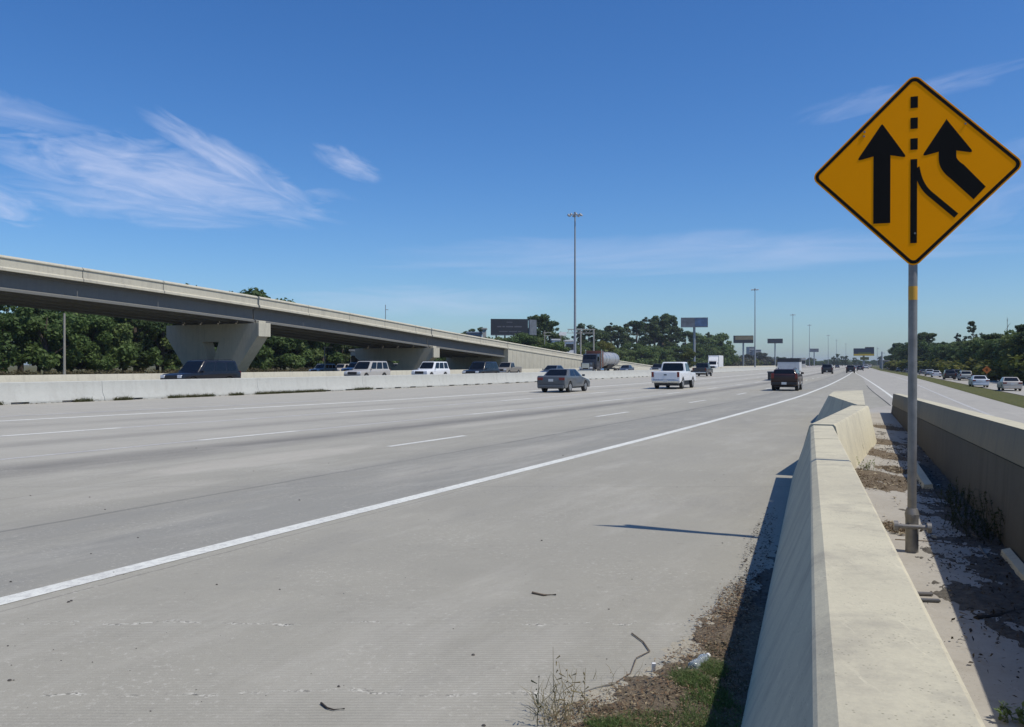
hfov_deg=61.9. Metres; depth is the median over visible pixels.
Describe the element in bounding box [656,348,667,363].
broadleaf tree
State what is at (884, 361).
building
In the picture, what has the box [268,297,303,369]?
broadleaf tree
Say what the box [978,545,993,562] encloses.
stick
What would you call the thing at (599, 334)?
tall broadleaf tree
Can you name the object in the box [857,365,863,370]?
sedan car
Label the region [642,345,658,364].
broadleaf tree
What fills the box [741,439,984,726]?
concrete barrier
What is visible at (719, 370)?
median barrier
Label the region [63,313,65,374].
utility pole
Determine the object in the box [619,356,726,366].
undergrowth
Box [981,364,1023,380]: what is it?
shrub
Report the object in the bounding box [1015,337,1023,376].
broadleaf tree
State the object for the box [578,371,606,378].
median barrier
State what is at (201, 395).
weeds
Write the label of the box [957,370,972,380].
suv car
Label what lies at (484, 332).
building
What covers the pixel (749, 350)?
building
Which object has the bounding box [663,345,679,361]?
broadleaf tree
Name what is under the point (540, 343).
broadleaf tree
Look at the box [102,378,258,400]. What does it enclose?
median barrier
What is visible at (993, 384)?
frontage road
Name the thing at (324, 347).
utility pole
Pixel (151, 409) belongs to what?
faded marking
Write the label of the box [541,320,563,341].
tall broadleaf tree
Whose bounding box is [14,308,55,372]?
tall broadleaf tree
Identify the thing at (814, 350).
billboard
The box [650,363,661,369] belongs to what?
suv car
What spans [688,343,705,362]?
broadleaf tree
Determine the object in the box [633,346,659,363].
broadleaf tree
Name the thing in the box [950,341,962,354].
tall broadleaf tree
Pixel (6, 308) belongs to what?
broadleaf tree
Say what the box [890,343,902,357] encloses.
tall broadleaf tree
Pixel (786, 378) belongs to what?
pickup truck
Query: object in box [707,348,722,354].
broadleaf tree
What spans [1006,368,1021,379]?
shrub
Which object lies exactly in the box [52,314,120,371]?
broadleaf tree
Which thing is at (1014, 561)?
kerb block
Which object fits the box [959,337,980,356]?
broadleaf tree
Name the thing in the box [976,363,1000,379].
shrub
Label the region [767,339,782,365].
billboard
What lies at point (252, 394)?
grit line
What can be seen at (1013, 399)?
grass verge
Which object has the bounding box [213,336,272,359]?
broadleaf tree
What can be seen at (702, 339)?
broadleaf tree
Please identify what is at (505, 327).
billboard
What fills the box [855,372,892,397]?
ramp marking
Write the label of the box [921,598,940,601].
metal strip
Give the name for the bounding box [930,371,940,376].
sedan car
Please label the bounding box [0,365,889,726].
highway
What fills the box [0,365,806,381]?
roadside barrier
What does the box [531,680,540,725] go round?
weed stalk
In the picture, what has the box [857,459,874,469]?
weed clump
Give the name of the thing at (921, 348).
broadleaf tree
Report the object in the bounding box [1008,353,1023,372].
shrub
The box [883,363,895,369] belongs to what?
shrub
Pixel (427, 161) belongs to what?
sky
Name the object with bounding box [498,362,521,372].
pickup truck
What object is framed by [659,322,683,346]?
tall broadleaf tree
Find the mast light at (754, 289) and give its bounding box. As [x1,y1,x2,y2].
[751,288,758,366]
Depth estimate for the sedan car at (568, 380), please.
52.46 m
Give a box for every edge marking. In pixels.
[0,369,855,604]
[4,368,816,420]
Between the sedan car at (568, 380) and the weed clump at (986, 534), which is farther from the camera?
the sedan car at (568, 380)
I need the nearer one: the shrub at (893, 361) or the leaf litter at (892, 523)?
the leaf litter at (892, 523)
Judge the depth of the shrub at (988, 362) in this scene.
150.65 m
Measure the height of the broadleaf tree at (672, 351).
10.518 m
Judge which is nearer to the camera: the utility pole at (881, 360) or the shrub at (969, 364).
the shrub at (969, 364)
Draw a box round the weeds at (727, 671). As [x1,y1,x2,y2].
[698,633,749,718]
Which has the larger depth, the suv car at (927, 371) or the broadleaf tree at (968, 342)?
the suv car at (927, 371)
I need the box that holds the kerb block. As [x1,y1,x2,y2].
[1001,548,1023,579]
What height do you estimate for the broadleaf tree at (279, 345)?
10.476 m
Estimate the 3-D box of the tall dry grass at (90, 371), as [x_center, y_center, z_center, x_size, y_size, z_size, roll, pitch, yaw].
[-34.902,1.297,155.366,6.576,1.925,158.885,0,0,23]
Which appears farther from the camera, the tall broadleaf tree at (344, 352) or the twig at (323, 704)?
the tall broadleaf tree at (344, 352)
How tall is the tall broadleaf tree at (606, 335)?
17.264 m
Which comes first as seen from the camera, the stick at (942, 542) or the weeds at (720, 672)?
the weeds at (720, 672)
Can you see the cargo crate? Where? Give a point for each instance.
(789, 363)
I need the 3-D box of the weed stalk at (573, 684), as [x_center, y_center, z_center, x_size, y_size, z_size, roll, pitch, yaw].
[0.315,1.627,4.298,0.070,0.176,0.052,0,0,17]
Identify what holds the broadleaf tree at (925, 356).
on the ground at (26, 368)
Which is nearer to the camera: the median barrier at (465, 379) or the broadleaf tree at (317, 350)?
the median barrier at (465, 379)
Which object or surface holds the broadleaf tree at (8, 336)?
on the ground at (26, 368)
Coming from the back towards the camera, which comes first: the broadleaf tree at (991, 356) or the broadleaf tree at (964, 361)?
the broadleaf tree at (964, 361)
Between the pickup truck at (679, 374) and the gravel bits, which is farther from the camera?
the pickup truck at (679, 374)
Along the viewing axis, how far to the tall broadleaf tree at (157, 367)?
139.08 m
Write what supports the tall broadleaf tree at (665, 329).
on the ground at (26, 368)
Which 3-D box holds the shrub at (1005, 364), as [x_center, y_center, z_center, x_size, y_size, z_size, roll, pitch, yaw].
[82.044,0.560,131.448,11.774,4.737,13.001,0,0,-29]
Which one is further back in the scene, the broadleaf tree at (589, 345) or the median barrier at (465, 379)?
the broadleaf tree at (589, 345)
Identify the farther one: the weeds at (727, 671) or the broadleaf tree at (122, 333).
the broadleaf tree at (122, 333)
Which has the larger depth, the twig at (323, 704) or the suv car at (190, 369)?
the suv car at (190, 369)
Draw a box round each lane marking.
[2,378,746,435]
[202,384,741,439]
[389,374,828,446]
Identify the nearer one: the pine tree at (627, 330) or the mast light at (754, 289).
the pine tree at (627, 330)
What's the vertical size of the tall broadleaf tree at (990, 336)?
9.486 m
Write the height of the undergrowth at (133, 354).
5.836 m
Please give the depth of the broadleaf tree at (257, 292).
158.59 m
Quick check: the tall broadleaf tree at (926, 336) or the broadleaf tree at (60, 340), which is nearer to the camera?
the broadleaf tree at (60, 340)
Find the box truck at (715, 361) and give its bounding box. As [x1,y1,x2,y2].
[708,355,722,367]
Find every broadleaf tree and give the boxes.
[0,305,35,371]
[0,306,34,372]
[6,307,90,374]
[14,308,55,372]
[18,311,102,373]
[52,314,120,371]
[70,316,126,372]
[72,313,136,371]
[116,317,165,373]
[116,319,166,371]
[131,320,182,372]
[150,323,171,369]
[165,324,216,357]
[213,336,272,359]
[229,287,268,300]
[264,336,302,369]
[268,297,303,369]
[288,339,325,367]
[304,341,343,367]
[329,345,351,365]
[333,345,357,363]
[463,327,482,334]
[485,336,501,339]
[501,332,537,346]
[527,314,563,342]
[531,329,543,337]
[534,336,556,348]
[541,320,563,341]
[543,340,570,351]
[577,323,604,344]
[577,346,589,353]
[578,342,596,350]
[589,329,612,342]
[597,340,614,351]
[604,325,631,358]
[612,348,629,360]
[618,343,638,361]
[620,349,635,361]
[627,320,648,349]
[628,343,648,361]
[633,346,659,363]
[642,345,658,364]
[646,318,672,347]
[649,313,677,346]
[655,346,672,361]
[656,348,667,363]
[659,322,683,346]
[659,346,676,361]
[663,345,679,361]
[674,346,689,361]
[679,331,698,346]
[679,348,696,366]
[685,343,702,361]
[687,333,717,347]
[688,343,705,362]
[699,344,716,361]
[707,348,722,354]
[710,332,729,352]
[715,345,731,365]
[716,340,738,360]
[744,354,753,365]
[756,352,768,364]
[833,354,839,364]
[887,347,895,360]
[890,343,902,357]
[891,350,900,360]
[895,342,907,364]
[899,339,929,360]
[917,332,936,353]
[917,342,935,358]
[919,341,933,354]
[920,352,933,361]
[923,344,933,360]
[928,341,947,358]
[928,345,946,365]
[938,350,950,359]
[944,341,958,362]
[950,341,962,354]
[954,353,962,360]
[957,339,980,364]
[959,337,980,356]
[962,338,996,354]
[963,352,977,370]
[972,334,1010,360]
[977,336,1002,360]
[980,333,1003,340]
[986,343,996,359]
[992,330,1015,356]
[992,331,1020,375]
[992,338,1008,359]
[999,332,1021,362]
[1009,330,1023,360]
[1015,324,1023,332]
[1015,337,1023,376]
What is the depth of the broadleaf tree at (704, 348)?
436.71 m
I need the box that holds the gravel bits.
[7,455,748,726]
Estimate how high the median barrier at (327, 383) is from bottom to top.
0.950 m
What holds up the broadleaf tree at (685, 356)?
on the ground at (26, 368)
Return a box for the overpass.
[0,255,652,371]
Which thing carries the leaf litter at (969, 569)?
on the gore pavement
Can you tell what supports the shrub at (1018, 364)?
on the ground at (26, 368)
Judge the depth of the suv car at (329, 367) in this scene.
133.56 m
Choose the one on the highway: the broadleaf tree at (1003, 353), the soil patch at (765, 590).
the soil patch at (765, 590)
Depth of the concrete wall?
9.74 m
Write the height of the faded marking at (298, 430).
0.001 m
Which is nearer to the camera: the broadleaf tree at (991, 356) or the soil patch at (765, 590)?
the soil patch at (765, 590)
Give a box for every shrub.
[579,347,607,354]
[744,357,753,365]
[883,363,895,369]
[890,360,897,367]
[894,360,907,370]
[897,359,917,370]
[917,361,925,369]
[924,359,938,370]
[929,358,943,368]
[934,360,954,368]
[935,360,951,370]
[949,360,962,368]
[952,363,973,374]
[958,360,978,372]
[963,357,976,370]
[971,362,988,377]
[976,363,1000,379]
[978,358,999,379]
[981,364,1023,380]
[985,362,1003,371]
[997,353,1022,378]
[1005,368,1019,378]
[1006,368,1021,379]
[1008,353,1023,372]
[1014,361,1023,379]
[1014,366,1023,378]
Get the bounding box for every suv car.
[160,359,240,379]
[309,363,336,370]
[336,364,348,370]
[344,360,389,375]
[411,361,449,374]
[462,361,499,373]
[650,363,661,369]
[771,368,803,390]
[821,364,833,373]
[845,365,855,372]
[924,369,933,375]
[942,369,955,379]
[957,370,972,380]
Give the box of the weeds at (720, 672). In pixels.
[582,654,744,726]
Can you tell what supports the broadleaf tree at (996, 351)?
on the ground at (26, 368)
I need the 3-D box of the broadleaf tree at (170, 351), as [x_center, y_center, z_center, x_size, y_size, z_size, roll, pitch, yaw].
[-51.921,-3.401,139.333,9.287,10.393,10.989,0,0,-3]
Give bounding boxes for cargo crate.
[777,358,801,370]
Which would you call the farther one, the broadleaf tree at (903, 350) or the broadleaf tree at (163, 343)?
the broadleaf tree at (903, 350)
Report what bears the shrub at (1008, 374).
on the ground at (26, 368)
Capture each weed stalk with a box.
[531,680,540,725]
[553,655,560,713]
[559,665,572,715]
[567,670,580,704]
[571,672,588,712]
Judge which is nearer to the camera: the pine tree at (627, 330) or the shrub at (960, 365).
the shrub at (960, 365)
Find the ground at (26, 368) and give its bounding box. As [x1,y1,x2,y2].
[6,365,1023,402]
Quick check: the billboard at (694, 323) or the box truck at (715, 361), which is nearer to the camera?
the box truck at (715, 361)
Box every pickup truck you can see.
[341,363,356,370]
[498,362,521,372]
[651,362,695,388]
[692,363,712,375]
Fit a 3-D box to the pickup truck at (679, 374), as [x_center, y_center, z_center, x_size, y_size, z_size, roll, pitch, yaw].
[11.798,0.770,61.987,2.320,1.900,5.919,0,0,23]
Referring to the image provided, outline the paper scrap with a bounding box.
[651,662,655,670]
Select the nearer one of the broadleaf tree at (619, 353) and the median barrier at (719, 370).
the median barrier at (719, 370)
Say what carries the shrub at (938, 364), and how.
on the ground at (26, 368)
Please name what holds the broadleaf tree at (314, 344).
on the ground at (26, 368)
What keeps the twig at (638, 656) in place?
on the highway
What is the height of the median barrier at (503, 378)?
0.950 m
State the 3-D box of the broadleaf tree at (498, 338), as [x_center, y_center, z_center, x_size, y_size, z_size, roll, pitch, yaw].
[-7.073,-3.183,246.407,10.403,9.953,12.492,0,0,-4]
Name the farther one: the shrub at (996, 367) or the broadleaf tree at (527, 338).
the broadleaf tree at (527, 338)
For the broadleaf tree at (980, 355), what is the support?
on the ground at (26, 368)
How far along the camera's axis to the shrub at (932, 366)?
245.62 m
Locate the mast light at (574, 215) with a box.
[567,212,582,353]
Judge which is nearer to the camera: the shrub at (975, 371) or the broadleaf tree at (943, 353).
the shrub at (975, 371)
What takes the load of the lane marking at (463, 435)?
on the highway
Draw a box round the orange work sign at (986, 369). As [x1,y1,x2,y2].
[982,366,990,373]
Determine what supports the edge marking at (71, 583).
on the highway
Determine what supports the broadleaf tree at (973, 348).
on the ground at (26, 368)
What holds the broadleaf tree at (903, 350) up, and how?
on the ground at (26, 368)
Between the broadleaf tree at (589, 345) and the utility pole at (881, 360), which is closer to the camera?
the utility pole at (881, 360)
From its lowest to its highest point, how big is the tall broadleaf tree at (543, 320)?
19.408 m
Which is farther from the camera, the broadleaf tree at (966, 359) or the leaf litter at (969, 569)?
the broadleaf tree at (966, 359)
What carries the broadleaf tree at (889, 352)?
on the ground at (26, 368)
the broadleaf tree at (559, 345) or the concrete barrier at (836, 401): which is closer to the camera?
the concrete barrier at (836, 401)
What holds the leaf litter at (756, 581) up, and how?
on the highway
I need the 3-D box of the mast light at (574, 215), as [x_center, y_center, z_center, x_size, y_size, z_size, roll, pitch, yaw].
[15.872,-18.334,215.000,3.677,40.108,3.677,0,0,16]
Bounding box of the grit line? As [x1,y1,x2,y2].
[4,382,526,404]
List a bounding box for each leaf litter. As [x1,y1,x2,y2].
[538,577,758,726]
[721,507,776,655]
[857,423,920,535]
[876,445,1023,696]
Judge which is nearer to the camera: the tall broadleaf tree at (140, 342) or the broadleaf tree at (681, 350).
the tall broadleaf tree at (140, 342)
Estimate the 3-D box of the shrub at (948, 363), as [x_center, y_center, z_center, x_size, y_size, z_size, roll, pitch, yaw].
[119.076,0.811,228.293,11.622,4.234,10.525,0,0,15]
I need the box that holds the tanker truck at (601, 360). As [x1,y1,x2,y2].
[578,349,619,370]
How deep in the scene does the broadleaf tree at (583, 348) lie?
306.13 m
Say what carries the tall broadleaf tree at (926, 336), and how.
on the ground at (26, 368)
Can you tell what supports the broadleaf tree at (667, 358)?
on the ground at (26, 368)
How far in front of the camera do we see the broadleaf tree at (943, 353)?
247.25 m
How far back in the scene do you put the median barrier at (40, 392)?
38.20 m
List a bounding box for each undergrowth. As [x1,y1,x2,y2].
[0,341,444,371]
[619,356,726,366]
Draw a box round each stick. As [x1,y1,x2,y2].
[895,539,990,548]
[973,608,1023,619]
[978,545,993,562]
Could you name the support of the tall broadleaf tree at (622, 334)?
on the ground at (26, 368)
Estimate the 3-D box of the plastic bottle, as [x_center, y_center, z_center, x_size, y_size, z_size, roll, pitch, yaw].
[1.069,1.684,4.840,0.062,0.062,0.205,0,4,38]
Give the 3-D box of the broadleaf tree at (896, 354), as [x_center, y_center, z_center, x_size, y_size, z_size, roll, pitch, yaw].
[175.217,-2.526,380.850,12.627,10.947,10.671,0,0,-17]
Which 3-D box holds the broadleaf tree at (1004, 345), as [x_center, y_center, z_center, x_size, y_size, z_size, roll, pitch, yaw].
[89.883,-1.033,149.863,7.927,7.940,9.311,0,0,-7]
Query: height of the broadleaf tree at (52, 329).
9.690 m
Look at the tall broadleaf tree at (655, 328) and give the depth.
414.30 m
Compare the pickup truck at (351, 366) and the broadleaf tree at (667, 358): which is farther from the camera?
the broadleaf tree at (667, 358)
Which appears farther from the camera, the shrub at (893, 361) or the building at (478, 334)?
the shrub at (893, 361)
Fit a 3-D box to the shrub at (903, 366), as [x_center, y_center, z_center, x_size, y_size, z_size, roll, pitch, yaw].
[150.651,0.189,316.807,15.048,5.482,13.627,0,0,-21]
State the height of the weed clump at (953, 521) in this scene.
0.426 m
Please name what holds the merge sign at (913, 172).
on the gore pavement
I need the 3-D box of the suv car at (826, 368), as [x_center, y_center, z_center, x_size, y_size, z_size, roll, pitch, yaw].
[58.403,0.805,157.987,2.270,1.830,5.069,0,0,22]
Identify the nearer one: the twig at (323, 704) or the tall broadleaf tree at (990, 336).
the twig at (323, 704)
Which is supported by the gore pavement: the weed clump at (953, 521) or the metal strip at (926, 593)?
the metal strip at (926, 593)
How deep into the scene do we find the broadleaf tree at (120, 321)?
124.86 m
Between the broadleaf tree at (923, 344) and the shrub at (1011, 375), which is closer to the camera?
the shrub at (1011, 375)
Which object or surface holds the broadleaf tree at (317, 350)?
on the ground at (26, 368)
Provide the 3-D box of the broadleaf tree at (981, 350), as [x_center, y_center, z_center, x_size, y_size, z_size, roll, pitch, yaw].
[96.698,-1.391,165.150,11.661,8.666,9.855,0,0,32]
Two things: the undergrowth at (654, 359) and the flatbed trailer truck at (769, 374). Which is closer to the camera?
the flatbed trailer truck at (769, 374)
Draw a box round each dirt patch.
[572,603,765,726]
[855,425,945,533]
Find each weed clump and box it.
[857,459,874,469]
[934,477,969,506]
[943,489,994,532]
[951,500,1004,543]
[994,700,1023,724]
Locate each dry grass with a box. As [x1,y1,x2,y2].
[0,367,313,374]
[519,663,723,726]
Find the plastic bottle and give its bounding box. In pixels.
[688,653,710,668]
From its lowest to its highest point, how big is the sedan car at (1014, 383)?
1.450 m
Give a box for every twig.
[320,702,344,709]
[532,591,555,595]
[582,682,615,691]
[616,633,649,681]
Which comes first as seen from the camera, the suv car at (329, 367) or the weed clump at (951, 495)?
the weed clump at (951, 495)
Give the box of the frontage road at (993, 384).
[885,368,1023,395]
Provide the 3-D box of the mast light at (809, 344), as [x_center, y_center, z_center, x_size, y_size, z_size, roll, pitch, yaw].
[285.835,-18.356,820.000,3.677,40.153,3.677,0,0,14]
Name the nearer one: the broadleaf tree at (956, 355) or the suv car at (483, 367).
the suv car at (483, 367)
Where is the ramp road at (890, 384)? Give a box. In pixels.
[858,368,1023,422]
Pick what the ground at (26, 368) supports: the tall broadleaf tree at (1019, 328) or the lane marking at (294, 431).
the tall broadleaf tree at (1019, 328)
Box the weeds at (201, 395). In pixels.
[0,387,372,404]
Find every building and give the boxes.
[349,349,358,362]
[466,332,482,336]
[482,328,486,337]
[563,340,573,352]
[746,347,753,355]
[801,358,805,366]
[879,360,889,367]
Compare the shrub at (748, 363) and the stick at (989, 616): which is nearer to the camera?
the stick at (989, 616)
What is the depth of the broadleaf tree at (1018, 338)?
134.71 m
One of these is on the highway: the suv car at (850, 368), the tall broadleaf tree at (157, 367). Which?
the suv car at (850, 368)
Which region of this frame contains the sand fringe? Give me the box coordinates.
[542,614,720,726]
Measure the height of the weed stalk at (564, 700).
0.275 m
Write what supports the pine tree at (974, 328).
on the ground at (26, 368)
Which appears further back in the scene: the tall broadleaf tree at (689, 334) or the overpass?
the tall broadleaf tree at (689, 334)
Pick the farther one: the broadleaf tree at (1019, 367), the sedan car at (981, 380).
the broadleaf tree at (1019, 367)
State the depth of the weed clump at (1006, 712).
4.08 m
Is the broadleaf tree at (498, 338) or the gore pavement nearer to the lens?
the gore pavement
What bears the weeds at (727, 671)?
on the dirt patch at (750, 648)
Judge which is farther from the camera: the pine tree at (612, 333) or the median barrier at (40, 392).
the pine tree at (612, 333)
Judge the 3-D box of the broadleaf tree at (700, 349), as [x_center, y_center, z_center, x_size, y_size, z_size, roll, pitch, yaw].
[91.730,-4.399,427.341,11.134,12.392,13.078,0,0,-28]
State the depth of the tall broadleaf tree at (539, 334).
283.69 m
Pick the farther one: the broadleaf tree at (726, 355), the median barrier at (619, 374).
the broadleaf tree at (726, 355)
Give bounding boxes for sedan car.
[537,369,589,391]
[540,365,563,371]
[619,365,633,369]
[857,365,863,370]
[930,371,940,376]
[968,375,988,386]
[997,377,1022,390]
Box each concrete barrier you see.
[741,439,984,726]
[787,425,839,500]
[804,405,876,468]
[815,390,864,421]
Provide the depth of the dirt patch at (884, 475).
13.19 m
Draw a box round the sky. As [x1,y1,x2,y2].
[0,0,1023,364]
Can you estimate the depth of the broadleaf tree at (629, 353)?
350.38 m
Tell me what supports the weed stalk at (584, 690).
on the dirt patch at (750, 648)
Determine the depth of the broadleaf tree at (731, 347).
482.61 m
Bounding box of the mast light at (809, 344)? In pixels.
[807,324,809,365]
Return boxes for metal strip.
[918,592,932,595]
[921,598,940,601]
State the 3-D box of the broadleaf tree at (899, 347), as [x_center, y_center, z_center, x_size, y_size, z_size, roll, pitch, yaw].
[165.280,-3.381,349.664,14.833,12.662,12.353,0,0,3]
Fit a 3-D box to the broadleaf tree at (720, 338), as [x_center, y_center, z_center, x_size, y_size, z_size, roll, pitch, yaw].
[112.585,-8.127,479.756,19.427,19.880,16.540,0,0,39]
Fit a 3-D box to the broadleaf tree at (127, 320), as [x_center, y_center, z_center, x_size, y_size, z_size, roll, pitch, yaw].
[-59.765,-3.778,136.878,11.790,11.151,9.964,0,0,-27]
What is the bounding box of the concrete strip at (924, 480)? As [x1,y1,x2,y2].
[917,463,933,488]
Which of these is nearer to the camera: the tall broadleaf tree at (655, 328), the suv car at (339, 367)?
the suv car at (339, 367)
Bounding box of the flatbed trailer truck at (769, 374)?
[767,359,801,379]
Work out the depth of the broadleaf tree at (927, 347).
292.42 m
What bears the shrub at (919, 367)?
on the ground at (26, 368)
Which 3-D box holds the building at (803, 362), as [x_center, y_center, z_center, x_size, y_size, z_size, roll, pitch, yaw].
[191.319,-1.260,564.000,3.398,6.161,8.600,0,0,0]
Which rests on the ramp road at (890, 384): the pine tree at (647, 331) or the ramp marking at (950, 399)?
the ramp marking at (950, 399)
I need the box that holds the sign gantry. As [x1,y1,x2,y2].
[559,329,594,354]
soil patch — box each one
[740,545,777,606]
[875,431,1023,647]
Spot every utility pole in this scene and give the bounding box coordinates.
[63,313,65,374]
[323,346,332,370]
[881,352,882,368]
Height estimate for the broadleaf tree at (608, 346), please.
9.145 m
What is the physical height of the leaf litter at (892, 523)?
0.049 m
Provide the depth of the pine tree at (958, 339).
260.00 m
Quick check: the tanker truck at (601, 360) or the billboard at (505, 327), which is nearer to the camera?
the tanker truck at (601, 360)
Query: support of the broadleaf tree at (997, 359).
on the ground at (26, 368)
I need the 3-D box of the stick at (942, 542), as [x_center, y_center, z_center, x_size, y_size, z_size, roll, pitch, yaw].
[4.120,1.712,8.158,0.833,0.020,0.105,0,0,31]
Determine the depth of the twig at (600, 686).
4.54 m
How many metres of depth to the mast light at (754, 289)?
424.84 m
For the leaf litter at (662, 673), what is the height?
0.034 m
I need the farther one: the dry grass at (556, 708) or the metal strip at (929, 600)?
the metal strip at (929, 600)
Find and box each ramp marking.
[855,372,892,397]
[872,370,992,415]
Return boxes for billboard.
[491,319,536,337]
[681,317,707,366]
[733,335,752,365]
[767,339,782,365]
[810,349,818,365]
[853,347,873,364]
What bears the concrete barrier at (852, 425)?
on the highway
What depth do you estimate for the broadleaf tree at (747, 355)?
647.65 m
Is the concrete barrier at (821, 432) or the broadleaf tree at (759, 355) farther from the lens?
the broadleaf tree at (759, 355)
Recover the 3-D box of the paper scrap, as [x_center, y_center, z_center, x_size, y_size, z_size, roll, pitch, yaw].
[0.791,1.690,4.767,0.020,0.051,0.026,0,0,0]
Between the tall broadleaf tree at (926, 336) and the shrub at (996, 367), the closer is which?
the shrub at (996, 367)
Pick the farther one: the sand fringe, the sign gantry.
the sign gantry
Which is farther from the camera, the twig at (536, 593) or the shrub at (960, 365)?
the shrub at (960, 365)
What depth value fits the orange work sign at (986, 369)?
127.97 m
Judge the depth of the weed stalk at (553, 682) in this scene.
4.15 m
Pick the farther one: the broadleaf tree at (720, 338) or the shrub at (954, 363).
the broadleaf tree at (720, 338)
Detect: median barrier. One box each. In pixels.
[0,381,104,404]
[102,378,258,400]
[257,376,363,392]
[362,374,440,388]
[439,373,498,385]
[497,372,540,383]
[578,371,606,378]
[606,370,630,378]
[629,370,649,376]
[716,368,723,372]
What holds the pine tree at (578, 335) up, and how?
on the ground at (26, 368)
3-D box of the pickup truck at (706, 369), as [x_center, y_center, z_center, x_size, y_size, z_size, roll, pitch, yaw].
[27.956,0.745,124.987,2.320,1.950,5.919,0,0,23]
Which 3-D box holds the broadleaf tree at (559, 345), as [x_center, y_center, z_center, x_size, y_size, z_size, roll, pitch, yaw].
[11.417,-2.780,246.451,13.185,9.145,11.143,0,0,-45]
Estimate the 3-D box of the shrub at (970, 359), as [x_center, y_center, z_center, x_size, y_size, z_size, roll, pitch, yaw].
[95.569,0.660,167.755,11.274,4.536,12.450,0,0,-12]
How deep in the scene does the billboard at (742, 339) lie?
559.96 m
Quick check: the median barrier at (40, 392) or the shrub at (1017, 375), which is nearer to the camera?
the median barrier at (40, 392)
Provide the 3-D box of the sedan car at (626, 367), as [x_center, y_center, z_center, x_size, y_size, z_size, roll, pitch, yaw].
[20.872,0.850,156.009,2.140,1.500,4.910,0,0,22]
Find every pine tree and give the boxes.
[571,324,585,345]
[605,322,617,345]
[623,323,635,342]
[638,317,653,344]
[954,333,960,342]
[961,321,982,341]
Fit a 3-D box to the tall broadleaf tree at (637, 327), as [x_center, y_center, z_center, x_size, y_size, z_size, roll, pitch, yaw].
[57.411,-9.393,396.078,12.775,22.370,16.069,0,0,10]
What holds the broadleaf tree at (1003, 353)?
on the ground at (26, 368)
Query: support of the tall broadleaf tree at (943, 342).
on the ground at (26, 368)
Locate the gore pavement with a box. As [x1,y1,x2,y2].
[856,406,1023,726]
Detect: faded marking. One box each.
[0,372,817,459]
[0,401,311,416]
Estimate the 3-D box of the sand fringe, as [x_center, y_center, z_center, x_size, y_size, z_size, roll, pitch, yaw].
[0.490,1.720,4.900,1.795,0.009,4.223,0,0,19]
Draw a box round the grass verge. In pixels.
[870,366,1023,407]
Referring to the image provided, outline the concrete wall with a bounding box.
[891,394,1023,562]
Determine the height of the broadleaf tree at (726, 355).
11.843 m
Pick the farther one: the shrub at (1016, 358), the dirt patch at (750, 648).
the shrub at (1016, 358)
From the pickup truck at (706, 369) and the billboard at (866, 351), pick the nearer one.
the pickup truck at (706, 369)
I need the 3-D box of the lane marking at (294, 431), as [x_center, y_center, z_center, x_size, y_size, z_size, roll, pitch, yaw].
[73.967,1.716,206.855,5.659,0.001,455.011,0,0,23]
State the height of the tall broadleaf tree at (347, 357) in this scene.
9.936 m
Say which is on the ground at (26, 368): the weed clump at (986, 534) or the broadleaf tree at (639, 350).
the broadleaf tree at (639, 350)
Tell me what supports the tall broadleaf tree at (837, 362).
on the ground at (26, 368)
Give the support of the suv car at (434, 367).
on the opposite highway
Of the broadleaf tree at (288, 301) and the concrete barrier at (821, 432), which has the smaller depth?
the concrete barrier at (821, 432)
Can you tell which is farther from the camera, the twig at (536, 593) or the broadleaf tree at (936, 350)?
the broadleaf tree at (936, 350)
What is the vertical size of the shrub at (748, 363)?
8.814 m
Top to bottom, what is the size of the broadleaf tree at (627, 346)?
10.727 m
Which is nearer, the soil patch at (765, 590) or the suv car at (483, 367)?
the soil patch at (765, 590)
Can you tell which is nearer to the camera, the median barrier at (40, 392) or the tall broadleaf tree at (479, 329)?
the median barrier at (40, 392)
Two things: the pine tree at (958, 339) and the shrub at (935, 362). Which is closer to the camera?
the shrub at (935, 362)
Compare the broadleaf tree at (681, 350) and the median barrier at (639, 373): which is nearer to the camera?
the median barrier at (639, 373)
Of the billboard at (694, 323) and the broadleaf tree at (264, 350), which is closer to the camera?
the broadleaf tree at (264, 350)
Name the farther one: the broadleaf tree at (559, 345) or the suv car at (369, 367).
the broadleaf tree at (559, 345)
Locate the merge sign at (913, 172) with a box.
[814,77,1021,552]
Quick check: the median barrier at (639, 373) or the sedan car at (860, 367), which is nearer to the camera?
the median barrier at (639, 373)
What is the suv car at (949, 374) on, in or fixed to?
on the frontage road at (993, 384)
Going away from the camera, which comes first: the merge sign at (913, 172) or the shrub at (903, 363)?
the merge sign at (913, 172)
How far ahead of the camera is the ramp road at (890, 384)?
48.73 m
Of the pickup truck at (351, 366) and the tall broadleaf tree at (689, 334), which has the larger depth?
the tall broadleaf tree at (689, 334)
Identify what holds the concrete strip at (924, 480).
on the gore pavement
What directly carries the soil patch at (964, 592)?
on the gore pavement
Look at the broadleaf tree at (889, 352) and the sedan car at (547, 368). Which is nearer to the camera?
the sedan car at (547, 368)

